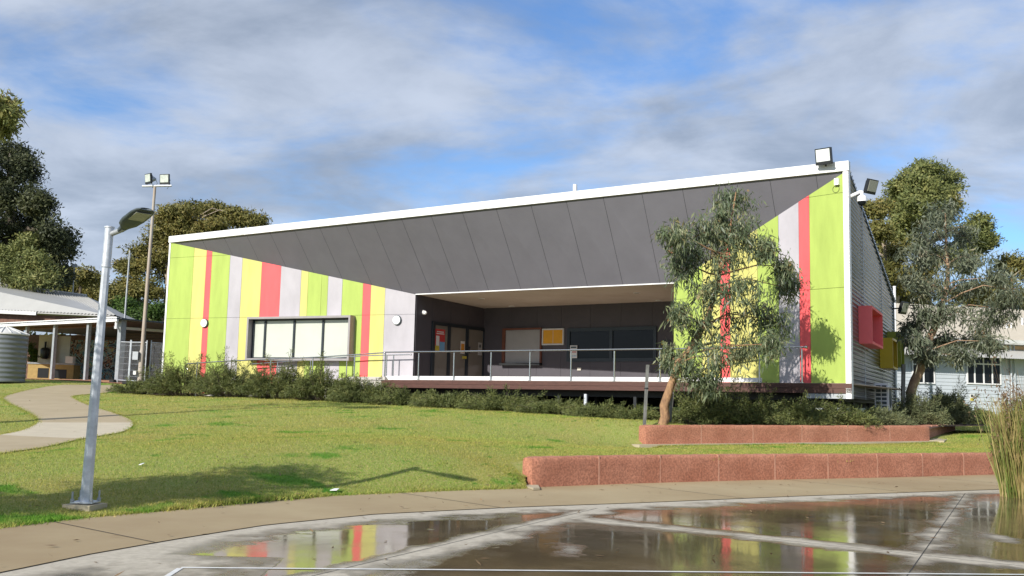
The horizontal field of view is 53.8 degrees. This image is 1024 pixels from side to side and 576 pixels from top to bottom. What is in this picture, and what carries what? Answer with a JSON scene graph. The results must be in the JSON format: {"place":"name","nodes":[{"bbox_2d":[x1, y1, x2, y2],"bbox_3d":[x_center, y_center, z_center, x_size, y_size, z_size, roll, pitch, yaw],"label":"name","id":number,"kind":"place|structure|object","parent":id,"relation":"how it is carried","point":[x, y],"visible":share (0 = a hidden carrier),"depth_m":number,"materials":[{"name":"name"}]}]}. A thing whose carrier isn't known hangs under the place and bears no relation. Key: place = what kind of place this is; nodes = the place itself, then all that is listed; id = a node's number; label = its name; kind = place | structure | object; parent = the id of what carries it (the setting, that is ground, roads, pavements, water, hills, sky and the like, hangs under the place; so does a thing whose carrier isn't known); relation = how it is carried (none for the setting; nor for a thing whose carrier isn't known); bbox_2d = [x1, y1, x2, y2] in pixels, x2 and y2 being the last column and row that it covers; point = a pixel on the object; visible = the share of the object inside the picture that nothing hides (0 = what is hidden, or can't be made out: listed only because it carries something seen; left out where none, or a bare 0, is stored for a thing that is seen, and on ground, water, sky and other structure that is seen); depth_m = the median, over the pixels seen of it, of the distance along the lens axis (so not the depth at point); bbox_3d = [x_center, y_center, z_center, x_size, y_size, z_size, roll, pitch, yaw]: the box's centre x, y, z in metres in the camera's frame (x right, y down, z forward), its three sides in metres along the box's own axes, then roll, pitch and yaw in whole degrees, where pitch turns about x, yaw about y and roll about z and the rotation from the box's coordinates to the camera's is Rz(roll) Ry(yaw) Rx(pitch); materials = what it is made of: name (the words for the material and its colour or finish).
{"place":"outdoors","nodes":[
{"label":"outdoors","id":0,"kind":"place"},
{"bbox_2d":[0,435,81,452],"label":"curved path","id":1,"kind":"structure","parent":0,"point":[8,443],"depth_m":19.09,"materials":[{"name":"concrete"}]},
{"bbox_2d":[1,422,132,437],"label":"curved path","id":2,"kind":"structure","parent":0,"point":[57,429],"depth_m":22.55,"materials":[{"name":"beige concrete"}]},
{"bbox_2d":[4,385,131,422],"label":"curved path","id":3,"kind":"structure","parent":0,"point":[56,403],"depth_m":31.69,"materials":[{"name":"concrete"}]},
{"bbox_2d":[41,379,115,382],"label":"brick paving","id":4,"kind":"structure","parent":0,"point":[107,381],"depth_m":46.52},
{"bbox_2d":[27,362,81,378],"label":"barbecue bench","id":5,"kind":"object","parent":4,"relation":"on","point":[38,370],"visible":0.79,"depth_m":57.12,"materials":[{"name":"beige brick"}]},
{"bbox_2d":[65,356,75,362],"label":"sink tub","id":6,"kind":"object","parent":5,"relation":"on","point":[69,359],"visible":1,"depth_m":56.28,"materials":[{"name":"white paint"}]},
{"bbox_2d":[0,283,163,382],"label":"picnic shelter","id":7,"kind":"object","parent":4,"relation":"on","point":[55,313],"visible":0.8,"depth_m":52.32,"materials":[{"name":"white paint"}]},
{"bbox_2d":[37,335,52,362],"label":"wall panel","id":8,"kind":"structure","parent":7,"relation":"attached to","point":[44,349],"depth_m":58.37,"materials":[{"name":"beige paint"}]},
{"bbox_2d":[56,336,70,362],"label":"wall panel","id":9,"kind":"structure","parent":7,"relation":"attached to","point":[63,347],"depth_m":58.72,"materials":[{"name":"white paint"}]},
{"bbox_2d":[70,340,116,379],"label":"mural wall","id":10,"kind":"structure","parent":4,"relation":"on","point":[77,349],"depth_m":59.29,"materials":[{"name":"multicoloured paint"}]},
{"bbox_2d":[109,340,130,383],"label":"fence panel","id":11,"kind":"object","parent":4,"relation":"on","point":[123,381],"visible":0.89,"depth_m":46.06,"materials":[{"name":"metal"}]},
{"bbox_2d":[124,251,130,317],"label":"antenna pole","id":12,"kind":"object","parent":4,"relation":"on","point":[127,285],"visible":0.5,"depth_m":47.24,"materials":[{"name":"grey metal"}]},
{"bbox_2d":[126,340,147,383],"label":"fence panel","id":13,"kind":"object","parent":4,"relation":"on","point":[137,361],"visible":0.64,"depth_m":45.74,"materials":[{"name":"metal"}]},
{"bbox_2d":[123,333,163,379],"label":"slat screen","id":14,"kind":"object","parent":4,"relation":"on","point":[132,336],"visible":0.19,"depth_m":55.56,"materials":[{"name":"grey metal"}]},
{"bbox_2d":[149,340,162,377],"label":"fence panel","id":15,"kind":"object","parent":4,"relation":"on","point":[151,351],"visible":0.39,"depth_m":45.89,"materials":[{"name":"metal"}]},
{"bbox_2d":[0,379,994,528],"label":"lawn","id":16,"kind":"structure","parent":0,"point":[518,464],"depth_m":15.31,"materials":[{"name":"green plant"}]},
{"bbox_2d":[0,326,29,382],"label":"water tank","id":17,"kind":"object","parent":16,"relation":"on","point":[14,344],"visible":0.98,"depth_m":42.35,"materials":[{"name":"grey metal"}]},
{"bbox_2d":[0,88,30,142],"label":"overhanging gum tree","id":18,"kind":"object","parent":16,"relation":"on","point":[11,113],"visible":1,"depth_m":22.35,"materials":[{"name":"green plant"}]},
{"bbox_2d":[27,341,37,361],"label":"potted bush","id":19,"kind":"object","parent":16,"relation":"on","point":[33,353],"visible":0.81,"depth_m":59.71,"materials":[{"name":"green plant"}]},
{"bbox_2d":[0,228,67,331],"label":"olive tree","id":20,"kind":"object","parent":16,"relation":"on","point":[27,263],"visible":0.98,"depth_m":60.64,"materials":[{"name":"green plant"}]},
{"bbox_2d":[62,208,154,511],"bbox_3d":[-4.217,0.785,10.671,0.922,3.221,0.385,-2,-7,28],"label":"street lamp","id":21,"kind":"object","parent":16,"relation":"on","point":[133,218],"visible":1,"depth_m":10.72,"materials":[{"name":"metal"}]},
{"bbox_2d":[95,293,164,321],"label":"tree","id":22,"kind":"object","parent":16,"relation":"on","point":[135,308],"visible":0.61,"depth_m":63.40,"materials":[{"name":"green plant"}]},
{"bbox_2d":[132,184,171,380],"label":"light mast","id":23,"kind":"object","parent":16,"relation":"on","point":[140,356],"visible":0.8,"depth_m":45.14,"materials":[{"name":"metal"}]},
{"bbox_2d":[145,173,157,187],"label":"floodlight","id":24,"kind":"object","parent":23,"relation":"attached to","point":[150,178],"visible":1,"depth_m":45.76,"materials":[{"name":"white metal"}]},
{"bbox_2d":[160,174,169,188],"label":"floodlight","id":25,"kind":"object","parent":23,"relation":"attached to","point":[164,178],"visible":1,"depth_m":45.76,"materials":[{"name":"white metal"}]},
{"bbox_2d":[25,403,1006,575],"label":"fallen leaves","id":26,"kind":"object","parent":16,"relation":"on","point":[502,507],"visible":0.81,"depth_m":12.21,"materials":[{"name":"brown plant"}]},
{"bbox_2d":[162,161,905,409],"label":"community hall","id":27,"kind":"structure","parent":16,"relation":"on","point":[581,267],"depth_m":36.87,"materials":[{"name":"painted cladding panels"},{"name":"corrugated metal"},{"name":"glass"}]},
{"bbox_2d":[200,319,208,327],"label":"wall light","id":28,"kind":"object","parent":27,"relation":"attached to","point":[204,323],"visible":1,"depth_m":42.63,"materials":[{"name":"white plastic"}]},
{"bbox_2d":[185,352,385,395],"bbox_3d":[-8.861,3.376,38.468,9.357,1.888,0.109,-2,-7,24],"label":"railing","id":29,"kind":"object","parent":27,"relation":"on","point":[292,358],"visible":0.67,"depth_m":38.15,"materials":[{"name":"silver metal"}]},
{"bbox_2d":[249,354,411,376],"bbox_3d":[-7.253,3.365,39.505,7.586,1.586,0.109,-2,-7,24],"label":"railing","id":30,"kind":"object","parent":27,"relation":"on","point":[393,355],"visible":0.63,"depth_m":38.95,"materials":[{"name":"silver metal"}]},
{"bbox_2d":[392,315,401,324],"bbox_3d":[-4.429,1.233,38.777,0.380,0.380,0.096,-2,-7,24],"label":"wall light","id":31,"kind":"object","parent":27,"relation":"attached to","point":[396,319],"visible":1,"depth_m":38.73,"materials":[{"name":"white plastic"}]},
{"bbox_2d":[435,329,444,350],"bbox_3d":[-2.833,2.070,39.695,0.010,0.900,0.630,-3,-8,33],"label":"poster","id":32,"kind":"object","parent":27,"relation":"attached to","point":[439,339],"visible":0.86,"depth_m":39.69,"materials":[{"name":"multicoloured paper"}]},
{"bbox_2d":[460,341,464,353],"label":"poster","id":33,"kind":"object","parent":27,"relation":"attached to","point":[462,347],"visible":1,"depth_m":40.93,"materials":[{"name":"white paper"}]},
{"bbox_2d":[478,342,481,354],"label":"poster","id":34,"kind":"object","parent":27,"relation":"attached to","point":[479,347],"visible":0.67,"depth_m":41.92,"materials":[{"name":"grey paper"}]},
{"bbox_2d":[542,328,564,344],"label":"notice board","id":35,"kind":"object","parent":27,"relation":"attached to","point":[554,336],"visible":1,"depth_m":40.30,"materials":[{"name":"orange"}]},
{"bbox_2d":[570,345,576,357],"bbox_3d":[2.422,2.511,39.682,0.320,0.500,0.009,-3,-8,33],"label":"poster","id":36,"kind":"object","parent":27,"relation":"attached to","point":[574,354],"visible":0.8,"depth_m":39.66,"materials":[{"name":"white paper"}]},
{"bbox_2d":[384,346,807,382],"bbox_3d":[1.805,2.471,32.400,15.474,1.045,0.133,-3,-8,33],"label":"railing","id":37,"kind":"object","parent":27,"relation":"on","point":[613,378],"visible":0.89,"depth_m":32.74,"materials":[{"name":"silver metal"}]},
{"bbox_2d":[566,326,656,361],"bbox_3d":[3.801,2.175,38.855,3.880,1.320,0.060,-3,-8,33],"label":"window","id":38,"kind":"structure","parent":27,"relation":"in","point":[644,336],"depth_m":38.78,"materials":[{"name":"grey glass"}]},
{"bbox_2d":[661,340,669,345],"bbox_3d":[5.727,2.046,37.613,0.370,0.220,0.024,-3,-8,33],"label":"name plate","id":39,"kind":"object","parent":27,"relation":"attached to","point":[668,343],"visible":0.52,"depth_m":37.57,"materials":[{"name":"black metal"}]},
{"bbox_2d":[815,147,832,165],"bbox_3d":[8.766,-3.668,28.251,0.506,0.480,0.330,-4,-9,41],"label":"floodlight","id":40,"kind":"object","parent":27,"relation":"attached to","point":[823,156],"visible":1,"depth_m":28.14,"materials":[{"name":"white metal"}]},
{"bbox_2d":[833,178,839,192],"bbox_3d":[9.056,-2.869,28.234,0.090,0.393,0.225,7,-9,-43],"label":"sensor","id":41,"kind":"object","parent":27,"relation":"attached to","point":[836,181],"visible":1,"depth_m":28.18,"materials":[{"name":"white plastic"}]},
{"bbox_2d":[850,190,866,205],"bbox_3d":[9.620,-2.502,28.110,0.513,0.446,0.259,-1,-7,18],"label":"security camera","id":42,"kind":"object","parent":27,"relation":"attached to","point":[861,199],"visible":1,"depth_m":28.02,"materials":[{"name":"white paint"}]},
{"bbox_2d":[857,178,878,195],"bbox_3d":[10.524,-2.953,29.843,0.723,0.571,0.290,5,-8,-30],"label":"floodlight","id":43,"kind":"object","parent":27,"relation":"attached to","point":[870,186],"visible":0.94,"depth_m":29.82,"materials":[{"name":"black metal"}]},
{"bbox_2d":[874,383,891,412],"bbox_3d":[11.636,3.719,31.561,0.411,1.460,1.012,-2,-7,26],"label":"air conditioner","id":44,"kind":"object","parent":27,"relation":"on","point":[883,396],"visible":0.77,"depth_m":31.17,"materials":[{"name":"white paint"}]},
{"bbox_2d":[892,301,909,314],"bbox_3d":[14.522,0.757,37.670,0.452,0.467,0.488,6,-8,-35],"label":"floodlight","id":45,"kind":"object","parent":27,"relation":"attached to","point":[902,309],"visible":1,"depth_m":37.49,"materials":[{"name":"black metal"}]},
{"bbox_2d":[140,392,993,428],"bbox_3d":[2.280,4.227,36.302,39.482,0.926,16.276,-2,-7,27],"label":"garden bed","id":46,"kind":"object","parent":16,"relation":"on","point":[658,410],"visible":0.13,"depth_m":36.82,"materials":[{"name":"brown soil"}]},
{"bbox_2d":[104,369,157,394],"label":"shrub","id":47,"kind":"object","parent":46,"relation":"on","point":[132,387],"visible":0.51,"depth_m":41.60,"materials":[{"name":"green plant"}]},
{"bbox_2d":[133,349,223,395],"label":"shrub","id":48,"kind":"object","parent":46,"relation":"on","point":[169,381],"visible":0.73,"depth_m":40.04,"materials":[{"name":"green plant"}]},
{"bbox_2d":[183,346,269,396],"bbox_3d":[-10.829,3.238,38.804,3.418,2.082,2.218,1,-7,0],"label":"shrub","id":49,"kind":"object","parent":46,"relation":"on","point":[225,382],"visible":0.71,"depth_m":38.49,"materials":[{"name":"green plant"}]},
{"bbox_2d":[233,347,338,398],"bbox_3d":[-8.493,3.218,37.505,4.248,2.053,2.234,1,-7,0],"label":"shrub","id":50,"kind":"object","parent":46,"relation":"on","point":[273,383],"visible":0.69,"depth_m":37.07,"materials":[{"name":"green plant"}]},
{"bbox_2d":[278,352,361,400],"bbox_3d":[-6.725,3.202,36.060,3.374,2.018,1.950,1,-7,0],"label":"shrub","id":51,"kind":"object","parent":46,"relation":"on","point":[312,387],"visible":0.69,"depth_m":35.70,"materials":[{"name":"green plant"}]},
{"bbox_2d":[325,375,397,402],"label":"shrub","id":52,"kind":"object","parent":46,"relation":"on","point":[352,392],"visible":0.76,"depth_m":34.69,"materials":[{"name":"green plant"}]},
{"bbox_2d":[360,382,433,405],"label":"shrub","id":53,"kind":"object","parent":46,"relation":"on","point":[401,396],"visible":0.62,"depth_m":33.08,"materials":[{"name":"green plant"}]},
{"bbox_2d":[407,386,499,407],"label":"shrub","id":54,"kind":"object","parent":46,"relation":"on","point":[449,400],"visible":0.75,"depth_m":31.64,"materials":[{"name":"green plant"}]},
{"bbox_2d":[454,384,548,410],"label":"shrub","id":55,"kind":"object","parent":46,"relation":"on","point":[494,402],"visible":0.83,"depth_m":30.50,"materials":[{"name":"green plant"}]},
{"bbox_2d":[510,395,600,414],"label":"shrub","id":56,"kind":"object","parent":46,"relation":"on","point":[549,407],"visible":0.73,"depth_m":29.04,"materials":[{"name":"green plant"}]},
{"bbox_2d":[563,397,647,418],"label":"shrub","id":57,"kind":"object","parent":46,"relation":"on","point":[586,410],"visible":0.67,"depth_m":27.72,"materials":[{"name":"green plant"}]},
{"bbox_2d":[605,403,659,420],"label":"shrub","id":58,"kind":"object","parent":46,"relation":"on","point":[637,414],"visible":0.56,"depth_m":27.16,"materials":[{"name":"green plant"}]},
{"bbox_2d":[672,370,759,424],"bbox_3d":[5.368,2.984,26.831,2.823,1.717,1.622,1,-7,0],"label":"shrub","id":59,"kind":"object","parent":46,"relation":"on","point":[700,412],"visible":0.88,"depth_m":26.57,"materials":[{"name":"green plant"}]},
{"bbox_2d":[712,380,796,424],"bbox_3d":[6.414,3.162,26.994,2.658,1.428,1.586,1,-7,0],"label":"shrub","id":60,"kind":"object","parent":46,"relation":"on","point":[763,413],"visible":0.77,"depth_m":26.69,"materials":[{"name":"green plant"}]},
{"bbox_2d":[765,388,850,425],"bbox_3d":[7.556,3.294,27.290,3.070,1.327,1.619,1,-7,0],"label":"shrub","id":61,"kind":"object","parent":46,"relation":"on","point":[802,415],"visible":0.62,"depth_m":27.00,"materials":[{"name":"green plant"}]},
{"bbox_2d":[791,393,883,427],"bbox_3d":[8.958,3.299,27.710,2.656,1.361,1.574,1,-7,0],"label":"shrub","id":62,"kind":"object","parent":46,"relation":"on","point":[859,418],"visible":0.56,"depth_m":27.42,"materials":[{"name":"green plant"}]},
{"bbox_2d":[837,399,917,424],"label":"shrub","id":63,"kind":"object","parent":46,"relation":"on","point":[892,418],"visible":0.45,"depth_m":28.74,"materials":[{"name":"green plant"}]},
{"bbox_2d":[870,382,955,425],"bbox_3d":[12.701,3.718,32.184,2.966,1.558,1.466,1,-7,0],"label":"shrub","id":64,"kind":"object","parent":46,"relation":"on","point":[924,412],"visible":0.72,"depth_m":31.95,"materials":[{"name":"green plant"}]},
{"bbox_2d":[916,376,981,424],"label":"shrub","id":65,"kind":"object","parent":46,"relation":"on","point":[960,411],"visible":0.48,"depth_m":35.15,"materials":[{"name":"green plant"}]},
{"bbox_2d":[643,365,648,424],"bbox_3d":[3.287,2.711,24.761,0.152,1.648,0.110,1,-7,0],"label":"stake","id":66,"kind":"object","parent":16,"relation":"on","point":[646,388],"visible":0.91,"depth_m":24.74,"materials":[{"name":"black metal"}]},
{"bbox_2d":[669,392,673,421],"bbox_3d":[4.047,3.147,25.720,0.156,0.985,0.060,1,-7,0],"label":"stake","id":67,"kind":"object","parent":16,"relation":"on","point":[671,407],"visible":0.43,"depth_m":25.70,"materials":[{"name":"grey wood"}]},
{"bbox_2d":[649,180,810,424],"bbox_3d":[5.594,0.286,25.514,4.530,6.605,3.235,1,-7,0],"label":"gum tree","id":68,"kind":"object","parent":16,"relation":"on","point":[723,227],"visible":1,"depth_m":25.35,"materials":[{"name":"green plant"}]},
{"bbox_2d":[522,452,997,487],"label":"retaining wall","id":69,"kind":"structure","parent":16,"relation":"on","point":[553,471],"depth_m":17.46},
{"bbox_2d":[632,438,946,447],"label":"footing slab","id":70,"kind":"structure","parent":16,"relation":"on","point":[825,443],"depth_m":26.22,"materials":[{"name":"concrete"}]},
{"bbox_2d":[639,425,929,443],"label":"retaining wall","id":71,"kind":"structure","parent":70,"relation":"on","point":[678,434],"depth_m":25.74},
{"bbox_2d":[893,286,896,404],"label":"vent pipe","id":72,"kind":"object","parent":16,"relation":"on","point":[894,290],"visible":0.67,"depth_m":40.64,"materials":[{"name":"white paint"}]},
{"bbox_2d":[901,364,905,402],"bbox_3d":[12.452,3.037,32.096,0.143,1.218,0.100,1,-7,0],"label":"stake","id":73,"kind":"object","parent":16,"relation":"on","point":[903,370],"visible":0.93,"depth_m":32.07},
{"bbox_2d":[821,303,1023,414],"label":"weatherboard building","id":74,"kind":"structure","parent":16,"relation":"on","point":[945,378],"depth_m":45.20,"materials":[{"name":"white paint"}]},
{"bbox_2d":[911,356,935,383],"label":"window","id":75,"kind":"structure","parent":74,"relation":"in","point":[928,376],"depth_m":44.49,"materials":[{"name":"white paint"}]},
{"bbox_2d":[966,357,1001,384],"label":"window","id":76,"kind":"structure","parent":74,"relation":"in","point":[980,374],"depth_m":45.23,"materials":[{"name":"white paint"}]},
{"bbox_2d":[922,424,954,437],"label":"retaining wall","id":77,"kind":"structure","parent":16,"relation":"on","point":[936,431],"depth_m":31.68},
{"bbox_2d":[889,195,1023,407],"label":"gum tree","id":78,"kind":"object","parent":16,"relation":"on","point":[915,339],"visible":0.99,"depth_m":32.92,"materials":[{"name":"green plant"}]},
{"bbox_2d":[958,406,990,423],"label":"shrub","id":79,"kind":"object","parent":16,"relation":"on","point":[979,422],"visible":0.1,"depth_m":40.91,"materials":[{"name":"green plant"}]},
{"bbox_2d":[972,407,999,421],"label":"shrub","id":80,"kind":"object","parent":16,"relation":"on","point":[985,413],"visible":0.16,"depth_m":41.90,"materials":[{"name":"green plant"}]},
{"bbox_2d":[0,475,998,571],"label":"footpath","id":81,"kind":"structure","parent":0,"point":[22,546],"depth_m":12.08,"materials":[{"name":"beige concrete"}]},
{"bbox_2d":[526,484,539,489],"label":"footing slab","id":82,"kind":"structure","parent":81,"relation":"on","point":[534,487],"depth_m":14.71,"materials":[{"name":"concrete"}]},
{"bbox_2d":[0,489,1023,575],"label":"court","id":83,"kind":"object","parent":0,"point":[736,537],"visible":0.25,"depth_m":9.25,"materials":[{"name":"concrete"}]},
{"bbox_2d":[963,380,1023,498],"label":"reed clump","id":84,"kind":"object","parent":83,"relation":"on","point":[1008,445],"visible":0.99,"depth_m":15.56,"materials":[{"name":"plant"}]},
{"bbox_2d":[989,355,1023,427],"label":"reed clump","id":85,"kind":"object","parent":83,"relation":"on","point":[1010,376],"visible":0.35,"depth_m":16.94,"materials":[{"name":"green plant"}]},
{"bbox_2d":[0,0,1023,334],"label":"sky","id":86,"kind":"structure","parent":0,"point":[292,111],"materials":[{"name":"blue"}]},
{"bbox_3d":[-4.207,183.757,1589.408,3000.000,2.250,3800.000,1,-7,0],"label":"ground","id":87,"kind":"structure","parent":0,"visible":0},
{"bbox_2d":[0,137,84,290],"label":"dark tree","id":88,"kind":"object","parent":87,"relation":"on","point":[20,165],"visible":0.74,"depth_m":65.14,"materials":[{"name":"green plant"}]},
{"bbox_2d":[29,331,65,334],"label":"woodland","id":89,"kind":"object","parent":87,"relation":"on","point":[34,333],"depth_m":154.38,"materials":[{"name":"green plant"}]},
{"bbox_2d":[69,264,76,334],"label":"distant lamp pole","id":90,"kind":"object","parent":87,"relation":"on","point":[74,265],"visible":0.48,"depth_m":70.42,"materials":[{"name":"grey metal"}]},
{"bbox_2d":[58,263,110,300],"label":"round tree","id":91,"kind":"object","parent":87,"relation":"on","point":[89,280],"visible":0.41,"depth_m":91.56,"materials":[{"name":"green plant"}]},
{"bbox_2d":[93,197,272,321],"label":"spreading gum tree","id":92,"kind":"object","parent":87,"relation":"on","point":[182,217],"visible":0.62,"depth_m":84.46,"materials":[{"name":"green plant"}]},
{"bbox_2d":[863,196,942,304],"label":"tall gum tree","id":93,"kind":"object","parent":87,"relation":"on","point":[875,211],"visible":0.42,"depth_m":69.72,"materials":[{"name":"green plant"}]},
{"bbox_2d":[877,156,1007,303],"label":"tall gum tree","id":94,"kind":"object","parent":87,"relation":"on","point":[910,188],"visible":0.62,"depth_m":78.02,"materials":[{"name":"green plant"}]},
{"bbox_2d":[932,248,1023,309],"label":"gum tree","id":95,"kind":"object","parent":87,"relation":"on","point":[1014,261],"visible":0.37,"depth_m":82.58,"materials":[{"name":"green plant"}]}
]}

